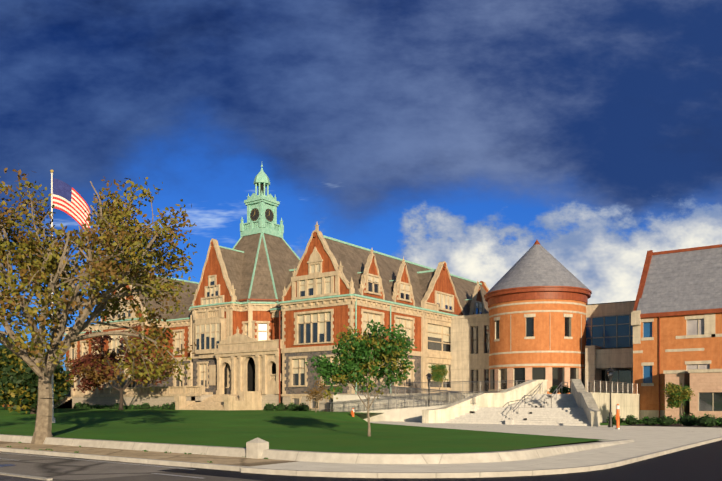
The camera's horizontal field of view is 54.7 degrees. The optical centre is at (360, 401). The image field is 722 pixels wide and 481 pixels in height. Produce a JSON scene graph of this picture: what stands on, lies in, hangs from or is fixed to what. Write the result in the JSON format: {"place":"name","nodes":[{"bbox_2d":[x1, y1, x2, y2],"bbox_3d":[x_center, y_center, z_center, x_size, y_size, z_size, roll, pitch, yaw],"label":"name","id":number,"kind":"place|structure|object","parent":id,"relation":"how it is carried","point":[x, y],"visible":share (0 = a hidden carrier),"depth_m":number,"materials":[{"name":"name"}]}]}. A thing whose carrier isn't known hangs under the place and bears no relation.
{"place":"outdoors","nodes":[
{"label":"outdoors","id":0,"kind":"place"},
{"bbox_2d":[0,406,601,453],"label":"lawn","id":1,"kind":"structure","parent":0,"point":[323,431],"depth_m":31.68,"materials":[{"name":"green plant"}]},
{"bbox_2d":[0,347,22,409],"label":"tree","id":2,"kind":"object","parent":1,"relation":"on","point":[5,398],"visible":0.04,"depth_m":75.40,"materials":[{"name":"green plant"}]},
{"bbox_2d":[0,330,73,413],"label":"tree","id":3,"kind":"object","parent":1,"relation":"on","point":[19,376],"visible":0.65,"depth_m":57.67,"materials":[{"name":"green plant"}]},
{"bbox_2d":[25,368,70,408],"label":"tree","id":4,"kind":"object","parent":1,"relation":"on","point":[28,405],"depth_m":91.45,"materials":[{"name":"green plant"}]},
{"bbox_2d":[50,169,90,422],"bbox_3d":[-17.519,-6.308,41.941,2.544,15.270,0.451,0,0,1],"label":"flag pole","id":5,"kind":"object","parent":1,"relation":"on","point":[69,200],"visible":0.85,"depth_m":41.95,"materials":[{"name":"white metal"}]},
{"bbox_2d":[60,323,176,409],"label":"red maple","id":6,"kind":"object","parent":1,"relation":"on","point":[90,367],"depth_m":73.40,"materials":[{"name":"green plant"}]},
{"bbox_2d":[54,165,488,410],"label":"school building","id":7,"kind":"structure","parent":1,"relation":"on","point":[268,311],"depth_m":80.01,"materials":[{"name":"stone"}]},
{"bbox_2d":[304,377,326,411],"bbox_3d":[-3.648,-0.405,60.093,2.241,3.654,2.034,0,0,-26],"label":"young tree","id":8,"kind":"object","parent":1,"relation":"on","point":[316,392],"depth_m":60.14,"materials":[{"name":"brown plant"}]},
{"bbox_2d":[305,319,418,435],"bbox_3d":[-0.001,-0.900,28.342,4.862,4.755,3.017,0,0,20],"label":"tree","id":9,"kind":"object","parent":1,"relation":"on","point":[365,359],"visible":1,"depth_m":27.63,"materials":[{"name":"green plant"}]},
{"bbox_2d":[73,385,721,426],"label":"hedges","id":10,"kind":"object","parent":1,"relation":"on","point":[693,420],"visible":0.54,"depth_m":53.91,"materials":[{"name":"green plant"}]},
{"bbox_2d":[319,379,639,425],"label":"plaza stairs","id":11,"kind":"structure","parent":1,"relation":"on","point":[530,402],"depth_m":53.79,"materials":[{"name":"white concrete"}]},
{"bbox_2d":[426,373,431,406],"bbox_3d":[5.530,-0.507,56.789,0.620,3.860,0.620,0,0,36],"label":"lamp post","id":12,"kind":"object","parent":11,"relation":"on","point":[428,375],"visible":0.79,"depth_m":56.76,"materials":[{"name":"black metal"}]},
{"bbox_2d":[428,364,448,392],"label":"young tree","id":13,"kind":"object","parent":11,"relation":"on","point":[439,372],"depth_m":69.82,"materials":[{"name":"green plant"}]},
{"bbox_2d":[0,420,721,477],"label":"pavements","id":14,"kind":"structure","parent":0,"point":[624,445],"depth_m":19.78,"materials":[{"name":"beige concrete"}]},
{"bbox_2d":[7,442,267,462],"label":"pavement weeds","id":15,"kind":"object","parent":14,"relation":"on","point":[142,450],"visible":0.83,"depth_m":21.86,"materials":[{"name":"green plant"}]},
{"bbox_2d":[606,366,615,426],"bbox_3d":[15.687,-0.307,43.911,0.620,3.860,0.620,0,0,36],"label":"lamp post","id":16,"kind":"object","parent":14,"relation":"on","point":[610,371],"visible":1,"depth_m":43.83,"materials":[{"name":"black metal"}]},
{"bbox_2d":[615,404,620,428],"bbox_3d":[15.121,0.882,41.104,0.320,1.480,0.304,0,0,36],"label":"orange post","id":17,"kind":"object","parent":14,"relation":"on","point":[617,416],"visible":1,"depth_m":41.03,"materials":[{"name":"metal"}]},
{"bbox_2d":[0,423,721,480],"bbox_3d":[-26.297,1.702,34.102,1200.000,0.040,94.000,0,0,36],"label":"road","id":18,"kind":"structure","parent":0,"point":[701,463],"depth_m":16.93,"materials":[{"name":"grey asphalt"}]},
{"bbox_2d":[0,0,721,394],"label":"sky","id":19,"kind":"structure","parent":0,"point":[466,135],"materials":[{"name":"blue"}]},
{"bbox_2d":[312,420,677,452],"bbox_3d":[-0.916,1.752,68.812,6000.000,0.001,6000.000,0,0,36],"label":"ground","id":20,"kind":"structure","parent":0,"point":[606,423],"depth_m":53.08,"materials":[{"name":"green plant"}]},
{"bbox_2d":[0,163,196,443],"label":"street tree","id":21,"kind":"object","parent":20,"relation":"on","point":[37,261],"visible":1,"depth_m":26.52,"materials":[{"name":"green plant"}]},
{"bbox_2d":[450,240,721,420],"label":"building annex","id":22,"kind":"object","parent":20,"relation":"on","point":[542,319],"visible":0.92,"depth_m":73.21,"materials":[{"name":"orange brick"}]},
{"bbox_2d":[662,382,694,424],"bbox_3d":[22.508,0.151,49.550,2.286,3.102,3.120,0,0,36],"label":"young tree","id":23,"kind":"object","parent":20,"relation":"on","point":[678,395],"visible":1,"depth_m":49.17,"materials":[{"name":"green plant"}]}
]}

